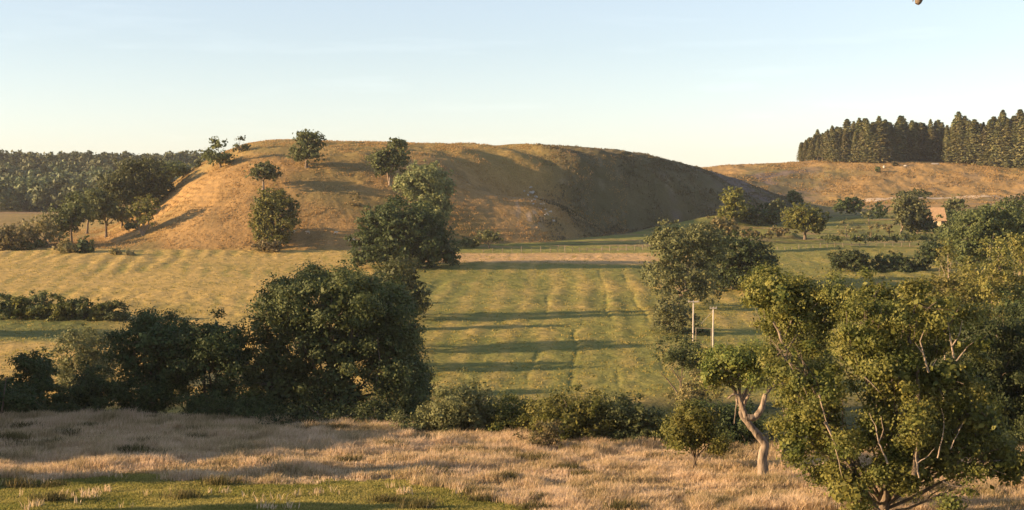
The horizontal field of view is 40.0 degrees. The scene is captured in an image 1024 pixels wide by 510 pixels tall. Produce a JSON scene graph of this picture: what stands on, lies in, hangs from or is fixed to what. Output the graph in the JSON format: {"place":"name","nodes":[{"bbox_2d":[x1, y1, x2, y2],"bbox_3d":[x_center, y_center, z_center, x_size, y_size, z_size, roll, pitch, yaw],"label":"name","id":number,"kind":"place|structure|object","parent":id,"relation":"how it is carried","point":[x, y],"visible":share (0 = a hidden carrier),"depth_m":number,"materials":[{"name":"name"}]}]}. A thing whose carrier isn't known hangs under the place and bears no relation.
{"place":"outdoors","nodes":[
{"label":"outdoors","id":0,"kind":"place"},
{"bbox_2d":[0,140,1023,509],"bbox_3d":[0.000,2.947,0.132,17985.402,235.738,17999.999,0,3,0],"label":"ground","id":1,"kind":"structure","parent":0,"point":[602,200],"depth_m":410.55,"materials":[{"name":"plant"}]},
{"bbox_2d":[0,290,25,319],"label":"hedge bush","id":2,"kind":"object","parent":1,"relation":"on","point":[6,309],"visible":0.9,"depth_m":267.44,"materials":[{"name":"green plant"}]},
{"bbox_2d":[0,218,37,250],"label":"bush","id":3,"kind":"object","parent":1,"relation":"on","point":[8,233],"visible":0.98,"depth_m":452.11,"materials":[{"name":"green plant"}]},
{"bbox_2d":[8,293,36,319],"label":"hedge bush","id":4,"kind":"object","parent":1,"relation":"on","point":[26,314],"visible":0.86,"depth_m":267.61,"materials":[{"name":"green plant"}]},
{"bbox_2d":[5,235,47,250],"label":"bush","id":5,"kind":"object","parent":1,"relation":"on","point":[37,243],"visible":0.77,"depth_m":454.10,"materials":[{"name":"green plant"}]},
{"bbox_2d":[0,374,57,413],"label":"hawthorn bush","id":6,"kind":"object","parent":1,"relation":"on","point":[23,399],"visible":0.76,"depth_m":127.82,"materials":[{"name":"green plant"}]},
{"bbox_2d":[0,349,59,398],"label":"hawthorn tree","id":7,"kind":"object","parent":1,"relation":"on","point":[39,369],"visible":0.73,"depth_m":137.04,"materials":[{"name":"green plant"}]},
{"bbox_2d":[26,289,54,319],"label":"hedge bush","id":8,"kind":"object","parent":1,"relation":"on","point":[42,297],"visible":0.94,"depth_m":267.43,"materials":[{"name":"green plant"}]},
{"bbox_2d":[28,183,54,209],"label":"woodland tree","id":9,"kind":"object","parent":1,"relation":"on","point":[40,195],"visible":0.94,"depth_m":850.22,"materials":[{"name":"plant"}]},
{"bbox_2d":[17,212,69,242],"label":"bush","id":10,"kind":"object","parent":1,"relation":"on","point":[40,225],"visible":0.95,"depth_m":457.94,"materials":[{"name":"green plant"}]},
{"bbox_2d":[40,293,74,320],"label":"hedge bush","id":11,"kind":"object","parent":1,"relation":"on","point":[59,314],"visible":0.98,"depth_m":267.07,"materials":[{"name":"green plant"}]},
{"bbox_2d":[48,176,72,206],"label":"woodland tree","id":12,"kind":"object","parent":1,"relation":"on","point":[57,183],"visible":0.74,"depth_m":851.59,"materials":[{"name":"plant"}]},
{"bbox_2d":[51,238,78,253],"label":"round bush","id":13,"kind":"object","parent":1,"relation":"on","point":[65,246],"visible":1,"depth_m":421.31,"materials":[{"name":"green plant"}]},
{"bbox_2d":[41,189,96,241],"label":"oak tree","id":14,"kind":"object","parent":1,"relation":"on","point":[71,215],"visible":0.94,"depth_m":468.44,"materials":[{"name":"green plant"}]},
{"bbox_2d":[58,178,88,204],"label":"woodland tree","id":15,"kind":"object","parent":1,"relation":"on","point":[77,185],"visible":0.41,"depth_m":845.69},
{"bbox_2d":[61,296,94,319],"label":"hedge bush","id":16,"kind":"object","parent":1,"relation":"on","point":[77,313],"visible":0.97,"depth_m":267.74,"materials":[{"name":"green plant"}]},
{"bbox_2d":[38,323,124,392],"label":"willow tree","id":17,"kind":"object","parent":1,"relation":"on","point":[87,350],"visible":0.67,"depth_m":188.36,"materials":[{"name":"green plant"}]},
{"bbox_2d":[36,359,131,413],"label":"hawthorn bush","id":18,"kind":"object","parent":1,"relation":"on","point":[88,392],"visible":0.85,"depth_m":128.47,"materials":[{"name":"green plant"}]},
{"bbox_2d":[73,235,96,252],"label":"round bush","id":19,"kind":"object","parent":1,"relation":"on","point":[83,245],"visible":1,"depth_m":422.10,"materials":[{"name":"green plant"}]},
{"bbox_2d":[80,297,109,320],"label":"hedge bush","id":20,"kind":"object","parent":1,"relation":"on","point":[95,312],"visible":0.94,"depth_m":267.31,"materials":[{"name":"green plant"}]},
{"bbox_2d":[0,149,205,174],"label":"wood","id":21,"kind":"object","parent":1,"relation":"on","point":[86,161],"visible":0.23,"depth_m":1192.36,"materials":[{"name":"green plant"}]},
{"bbox_2d":[82,188,133,237],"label":"oak tree","id":22,"kind":"object","parent":1,"relation":"on","point":[108,205],"visible":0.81,"depth_m":500.49,"materials":[{"name":"green plant"}]},
{"bbox_2d":[100,299,135,320],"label":"hedge bush","id":23,"kind":"object","parent":1,"relation":"on","point":[111,314],"visible":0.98,"depth_m":267.80,"materials":[{"name":"green plant"}]},
{"bbox_2d":[95,171,148,225],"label":"oak tree","id":24,"kind":"object","parent":1,"relation":"on","point":[111,186],"visible":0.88,"depth_m":511.10,"materials":[{"name":"green plant"}]},
{"bbox_2d":[109,156,174,216],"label":"oak tree","id":25,"kind":"object","parent":1,"relation":"on","point":[137,171],"visible":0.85,"depth_m":518.49,"materials":[{"name":"green plant"}]},
{"bbox_2d":[124,193,163,235],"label":"hawthorn tree","id":26,"kind":"object","parent":1,"relation":"on","point":[147,206],"visible":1,"depth_m":469.39,"materials":[{"name":"green plant"}]},
{"bbox_2d":[94,303,208,414],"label":"oak tree","id":27,"kind":"object","parent":1,"relation":"on","point":[154,341],"visible":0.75,"depth_m":130.87,"materials":[{"name":"green plant"}]},
{"bbox_2d":[159,160,190,182],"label":"oak tree","id":28,"kind":"object","parent":1,"relation":"on","point":[176,169],"visible":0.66,"depth_m":549.25,"materials":[{"name":"green plant"}]},
{"bbox_2d":[167,307,259,414],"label":"oak tree","id":29,"kind":"object","parent":1,"relation":"on","point":[219,349],"visible":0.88,"depth_m":128.76,"materials":[{"name":"green plant"}]},
{"bbox_2d":[198,136,237,167],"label":"oak tree","id":30,"kind":"object","parent":1,"relation":"on","point":[210,155],"visible":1,"depth_m":515.85,"materials":[{"name":"green plant"}]},
{"bbox_2d":[0,469,466,509],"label":"grass tussocks","id":31,"kind":"object","parent":1,"relation":"on","point":[95,491],"depth_m":84.80,"materials":[{"name":"plant"}]},
{"bbox_2d":[180,382,293,420],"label":"hawthorn bush","id":32,"kind":"object","parent":1,"relation":"on","point":[254,404],"visible":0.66,"depth_m":124.66,"materials":[{"name":"green plant"}]},
{"bbox_2d":[0,467,526,509],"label":"turf grass","id":33,"kind":"structure","parent":1,"relation":"on","point":[223,502],"depth_m":84.55,"materials":[{"name":"plant"}]},
{"bbox_2d":[244,159,282,189],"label":"hawthorn tree","id":34,"kind":"object","parent":1,"relation":"on","point":[267,170],"visible":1,"depth_m":479.95,"materials":[{"name":"green plant"}]},
{"bbox_2d":[251,239,288,252],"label":"scrub bush","id":35,"kind":"object","parent":1,"relation":"on","point":[275,246],"visible":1,"depth_m":425.48,"materials":[{"name":"green plant"}]},
{"bbox_2d":[247,184,304,246],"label":"oak tree","id":36,"kind":"object","parent":1,"relation":"on","point":[268,210],"visible":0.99,"depth_m":441.20,"materials":[{"name":"green plant"}]},
{"bbox_2d":[283,128,329,167],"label":"oak tree","id":37,"kind":"object","parent":1,"relation":"on","point":[307,140],"visible":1,"depth_m":500.29,"materials":[{"name":"green plant"}]},
{"bbox_2d":[255,390,403,425],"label":"hawthorn bush","id":38,"kind":"object","parent":1,"relation":"on","point":[310,412],"visible":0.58,"depth_m":121.93,"materials":[{"name":"green plant"}]},
{"bbox_2d":[232,257,437,421],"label":"oak tree","id":39,"kind":"object","parent":1,"relation":"on","point":[356,304],"visible":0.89,"depth_m":131.50,"materials":[{"name":"green plant"}]},
{"bbox_2d":[48,139,628,249],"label":"hill grass","id":40,"kind":"structure","parent":1,"relation":"on","point":[178,185],"depth_m":508.05,"materials":[{"name":"plant"}]},
{"bbox_2d":[365,137,411,185],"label":"oak tree","id":41,"kind":"object","parent":1,"relation":"on","point":[384,161],"visible":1,"depth_m":489.66,"materials":[{"name":"green plant"}]},
{"bbox_2d":[368,254,432,318],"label":"oak tree","id":42,"kind":"object","parent":1,"relation":"on","point":[402,267],"visible":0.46,"depth_m":260.93,"materials":[{"name":"green plant"}]},
{"bbox_2d":[344,194,461,267],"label":"oak tree","id":43,"kind":"object","parent":1,"relation":"on","point":[415,231],"visible":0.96,"depth_m":364.60,"materials":[{"name":"green plant"}]},
{"bbox_2d":[390,159,457,227],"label":"oak tree","id":44,"kind":"object","parent":1,"relation":"on","point":[415,182],"visible":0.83,"depth_m":455.21,"materials":[{"name":"green plant"}]},
{"bbox_2d":[383,364,510,433],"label":"hawthorn bush","id":45,"kind":"object","parent":1,"relation":"on","point":[464,406],"visible":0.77,"depth_m":114.86,"materials":[{"name":"green plant"}]},
{"bbox_2d":[470,229,503,248],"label":"hawthorn tree","id":46,"kind":"object","parent":1,"relation":"on","point":[485,236],"visible":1,"depth_m":448.98,"materials":[{"name":"green plant"}]},
{"bbox_2d":[0,414,1000,509],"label":"rush tussocks","id":47,"kind":"object","parent":1,"relation":"on","point":[386,498],"visible":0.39,"depth_m":88.78,"materials":[{"name":"plant"}]},
{"bbox_2d":[479,390,535,432],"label":"hawthorn bush","id":48,"kind":"object","parent":1,"relation":"on","point":[511,418],"visible":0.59,"depth_m":114.91,"materials":[{"name":"green plant"}]},
{"bbox_2d":[0,404,1023,509],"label":"meadow grass","id":49,"kind":"structure","parent":1,"relation":"on","point":[98,455],"depth_m":97.05,"materials":[{"name":"plant"}]},
{"bbox_2d":[512,419,568,447],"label":"hawthorn bush","id":50,"kind":"object","parent":1,"relation":"on","point":[549,431],"visible":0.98,"depth_m":105.38,"materials":[{"name":"green plant"}]},
{"bbox_2d":[521,381,619,441],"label":"hawthorn bush","id":51,"kind":"object","parent":1,"relation":"on","point":[568,412],"visible":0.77,"depth_m":110.36,"materials":[{"name":"green plant"}]},
{"bbox_2d":[588,386,668,445],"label":"hawthorn bush","id":52,"kind":"object","parent":1,"relation":"on","point":[637,422],"visible":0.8,"depth_m":110.18,"materials":[{"name":"green plant"}]},
{"bbox_2d":[536,143,793,241],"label":"heath tufts","id":53,"kind":"object","parent":1,"relation":"on","point":[656,162],"visible":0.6,"depth_m":582.24,"materials":[{"name":"plant"}]},
{"bbox_2d":[649,289,703,333],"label":"scrub bush","id":54,"kind":"object","parent":1,"relation":"on","point":[678,315],"visible":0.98,"depth_m":241.66,"materials":[{"name":"green plant"}]},
{"bbox_2d":[649,332,710,392],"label":"scrub bush","id":55,"kind":"object","parent":1,"relation":"on","point":[684,353],"visible":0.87,"depth_m":183.53,"materials":[{"name":"green plant"}]},
{"bbox_2d":[638,218,735,305],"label":"willow tree","id":56,"kind":"object","parent":1,"relation":"on","point":[673,250],"visible":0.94,"depth_m":279.89,"materials":[{"name":"green plant"}]},
{"bbox_2d":[652,395,739,468],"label":"hawthorn tree","id":57,"kind":"object","parent":1,"relation":"on","point":[690,425],"visible":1,"depth_m":95.42,"materials":[{"name":"green plant"}]},
{"bbox_2d":[664,366,730,405],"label":"scrub bush","id":58,"kind":"object","parent":1,"relation":"on","point":[695,393],"visible":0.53,"depth_m":173.75,"materials":[{"name":"green plant"}]},
{"bbox_2d":[707,215,743,238],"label":"hawthorn tree","id":59,"kind":"object","parent":1,"relation":"on","point":[729,226],"visible":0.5,"depth_m":426.98,"materials":[{"name":"green plant"}]},
{"bbox_2d":[691,227,779,291],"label":"oak tree","id":60,"kind":"object","parent":1,"relation":"on","point":[736,265],"visible":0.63,"depth_m":323.04,"materials":[{"name":"green plant"}]},
{"bbox_2d":[716,186,754,221],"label":"oak tree","id":61,"kind":"object","parent":1,"relation":"on","point":[732,200],"visible":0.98,"depth_m":555.99,"materials":[{"name":"green plant"}]},
{"bbox_2d":[690,395,783,446],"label":"hawthorn bush","id":62,"kind":"object","parent":1,"relation":"on","point":[739,426],"visible":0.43,"depth_m":108.82,"materials":[{"name":"green plant"}]},
{"bbox_2d":[693,336,786,479],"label":"oak tree","id":63,"kind":"object","parent":1,"relation":"on","point":[737,360],"visible":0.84,"depth_m":90.02,"materials":[{"name":"green plant"}]},
{"bbox_2d":[738,202,786,226],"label":"field hedge","id":64,"kind":"object","parent":1,"relation":"on","point":[766,216],"visible":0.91,"depth_m":559.98,"materials":[{"name":"green plant"}]},
{"bbox_2d":[734,225,792,240],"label":"scrub bush","id":65,"kind":"object","parent":1,"relation":"on","point":[780,231],"visible":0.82,"depth_m":464.63,"materials":[{"name":"green plant"}]},
{"bbox_2d":[785,190,803,202],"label":"round bush","id":66,"kind":"object","parent":1,"relation":"on","point":[795,198],"visible":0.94,"depth_m":638.13,"materials":[{"name":"green plant"}]},
{"bbox_2d":[734,255,864,461],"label":"oak tree","id":67,"kind":"object","parent":1,"relation":"on","point":[798,303],"visible":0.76,"depth_m":94.66,"materials":[{"name":"green plant"}]},
{"bbox_2d":[780,202,832,239],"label":"oak tree","id":68,"kind":"object","parent":1,"relation":"on","point":[801,218],"visible":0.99,"depth_m":484.99,"materials":[{"name":"green plant"}]},
{"bbox_2d":[822,131,841,162],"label":"conifer tree","id":69,"kind":"object","parent":1,"relation":"on","point":[832,142],"visible":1,"depth_m":928.82,"materials":[{"name":"green plant"}]},
{"bbox_2d":[837,130,851,162],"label":"conifer tree","id":70,"kind":"object","parent":1,"relation":"on","point":[844,142],"visible":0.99,"depth_m":926.12,"materials":[{"name":"green plant"}]},
{"bbox_2d":[832,196,866,214],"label":"round bush","id":71,"kind":"object","parent":1,"relation":"on","point":[848,205],"visible":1,"depth_m":598.25,"materials":[{"name":"green plant"}]},
{"bbox_2d":[826,246,874,271],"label":"round bush","id":72,"kind":"object","parent":1,"relation":"on","point":[850,257],"visible":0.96,"depth_m":362.73,"materials":[{"name":"green plant"}]},
{"bbox_2d":[701,160,1023,205],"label":"pasture grass","id":73,"kind":"structure","parent":1,"relation":"on","point":[996,168],"depth_m":851.66,"materials":[{"name":"plant"}]},
{"bbox_2d":[856,123,877,160],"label":"conifer tree","id":74,"kind":"object","parent":1,"relation":"on","point":[867,129],"visible":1,"depth_m":919.42,"materials":[{"name":"green plant"}]},
{"bbox_2d":[859,129,887,162],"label":"conifer tree","id":75,"kind":"object","parent":1,"relation":"on","point":[872,135],"visible":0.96,"depth_m":917.79,"materials":[{"name":"green plant"}]},
{"bbox_2d":[870,200,887,218],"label":"round bush","id":76,"kind":"object","parent":1,"relation":"on","point":[879,210],"visible":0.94,"depth_m":588.80,"materials":[{"name":"green plant"}]},
{"bbox_2d":[817,227,946,243],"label":"field hedge","id":77,"kind":"object","parent":1,"relation":"on","point":[875,237],"visible":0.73,"depth_m":440.13,"materials":[{"name":"green plant"}]},
{"bbox_2d":[868,124,896,163],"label":"conifer tree","id":78,"kind":"object","parent":1,"relation":"on","point":[878,131],"visible":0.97,"depth_m":917.08,"materials":[{"name":"green plant"}]},
{"bbox_2d":[751,259,1023,509],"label":"oak tree","id":79,"kind":"object","parent":1,"relation":"on","point":[916,442],"visible":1,"depth_m":74.79,"materials":[{"name":"green plant"}]},
{"bbox_2d":[870,250,911,270],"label":"round bush","id":80,"kind":"object","parent":1,"relation":"on","point":[898,260],"visible":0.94,"depth_m":364.47,"materials":[{"name":"green plant"}]},
{"bbox_2d":[868,263,919,272],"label":"field hedge","id":81,"kind":"object","parent":1,"relation":"on","point":[907,269],"visible":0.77,"depth_m":361.72,"materials":[{"name":"green plant"}]},
{"bbox_2d":[889,123,912,161],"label":"conifer tree","id":82,"kind":"object","parent":1,"relation":"on","point":[898,133],"visible":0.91,"depth_m":929.40,"materials":[{"name":"green plant"}]},
{"bbox_2d":[885,189,933,234],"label":"ash tree","id":83,"kind":"object","parent":1,"relation":"on","point":[908,209],"visible":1,"depth_m":498.92,"materials":[{"name":"green plant"}]},
{"bbox_2d":[896,212,937,233],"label":"oak tree","id":84,"kind":"object","parent":1,"relation":"on","point":[927,224],"visible":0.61,"depth_m":502.59,"materials":[{"name":"green plant"}]},
{"bbox_2d":[911,129,930,160],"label":"conifer tree","id":85,"kind":"object","parent":1,"relation":"on","point":[920,135],"visible":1,"depth_m":933.04,"materials":[{"name":"green plant"}]},
{"bbox_2d":[898,239,944,270],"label":"round bush","id":86,"kind":"object","parent":1,"relation":"on","point":[928,250],"visible":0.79,"depth_m":365.27,"materials":[{"name":"green plant"}]},
{"bbox_2d":[918,128,941,161],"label":"conifer tree","id":87,"kind":"object","parent":1,"relation":"on","point":[931,133],"visible":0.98,"depth_m":932.50,"materials":[{"name":"green plant"}]},
{"bbox_2d":[927,207,946,225],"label":"farmhouse","id":88,"kind":"object","parent":1,"relation":"on","point":[939,211],"visible":0.46,"depth_m":554.01,"materials":[{"name":"beige stone"}]},
{"bbox_2d":[911,237,979,399],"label":"larch tree","id":89,"kind":"object","parent":1,"relation":"on","point":[946,283],"visible":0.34,"depth_m":163.56,"materials":[{"name":"plant"}]},
{"bbox_2d":[941,194,965,211],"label":"hawthorn tree","id":90,"kind":"object","parent":1,"relation":"on","point":[954,203],"visible":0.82,"depth_m":588.26,"materials":[{"name":"green plant"}]},
{"bbox_2d":[945,120,970,163],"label":"conifer tree","id":91,"kind":"object","parent":1,"relation":"on","point":[960,125],"visible":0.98,"depth_m":913.81,"materials":[{"name":"green plant"}]},
{"bbox_2d":[954,121,975,163],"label":"conifer tree","id":92,"kind":"object","parent":1,"relation":"on","point":[967,123],"visible":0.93,"depth_m":912.71,"materials":[{"name":"green plant"}]},
{"bbox_2d":[951,255,989,329],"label":"larch tree","id":93,"kind":"object","parent":1,"relation":"on","point":[969,266],"visible":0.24,"depth_m":170.90,"materials":[{"name":"plant"}]},
{"bbox_2d":[959,119,983,163],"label":"conifer tree","id":94,"kind":"object","parent":1,"relation":"on","point":[975,127],"visible":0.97,"depth_m":907.58,"materials":[{"name":"green plant"}]},
{"bbox_2d":[935,300,1023,431],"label":"oak tree","id":95,"kind":"object","parent":1,"relation":"on","point":[998,368],"visible":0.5,"depth_m":109.21,"materials":[{"name":"green plant"}]},
{"bbox_2d":[936,195,1023,276],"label":"oak tree","id":96,"kind":"object","parent":1,"relation":"on","point":[987,219],"visible":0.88,"depth_m":324.38,"materials":[{"name":"green plant"}]},
{"bbox_2d":[973,127,989,165],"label":"conifer tree","id":97,"kind":"object","parent":1,"relation":"on","point":[984,138],"visible":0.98,"depth_m":904.05,"materials":[{"name":"green plant"}]},
{"bbox_2d":[971,123,996,166],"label":"conifer tree","id":98,"kind":"object","parent":1,"relation":"on","point":[989,131],"visible":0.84,"depth_m":902.68,"materials":[{"name":"green plant"}]},
{"bbox_2d":[958,232,1023,335],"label":"larch tree","id":99,"kind":"object","parent":1,"relation":"on","point":[987,289],"visible":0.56,"depth_m":160.35,"materials":[{"name":"plant"}]},
{"bbox_2d":[986,120,1008,166],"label":"conifer tree","id":100,"kind":"object","parent":1,"relation":"on","point":[998,127],"visible":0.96,"depth_m":897.86,"materials":[{"name":"green plant"}]},
{"bbox_2d":[990,124,1020,166],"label":"conifer tree","id":101,"kind":"object","parent":1,"relation":"on","point":[1007,129],"visible":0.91,"depth_m":893.91,"materials":[{"name":"green plant"}]},
{"bbox_2d":[990,288,1023,421],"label":"oak tree","id":102,"kind":"object","parent":1,"relation":"on","point":[1017,303],"visible":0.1,"depth_m":120.49,"materials":[{"name":"green plant"}]},
{"bbox_2d":[992,232,1023,304],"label":"larch tree","id":103,"kind":"object","parent":1,"relation":"on","point":[1018,249],"visible":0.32,"depth_m":174.82,"materials":[{"name":"plant"}]},
{"bbox_2d":[995,199,1023,275],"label":"oak tree","id":104,"kind":"object","parent":1,"relation":"on","point":[1020,226],"visible":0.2,"depth_m":341.34,"materials":[{"name":"green plant"}]},
{"bbox_2d":[1000,421,1023,446],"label":"hawthorn bush","id":105,"kind":"object","parent":1,"relation":"on","point":[1018,434],"visible":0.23,"depth_m":107.46,"materials":[{"name":"green plant"}]},
{"bbox_2d":[1010,122,1023,168],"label":"conifer tree","id":106,"kind":"object","parent":1,"relation":"on","point":[1020,137],"visible":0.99,"depth_m":886.91,"materials":[{"name":"green plant"}]},
{"bbox_2d":[0,0,1023,166],"label":"sky","id":107,"kind":"structure","parent":0,"point":[701,83],"materials":[{"name":"blue"}]},
{"bbox_2d":[863,194,1019,201],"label":"farm track","id":108,"kind":"structure","parent":0,"point":[878,199],"depth_m":780.98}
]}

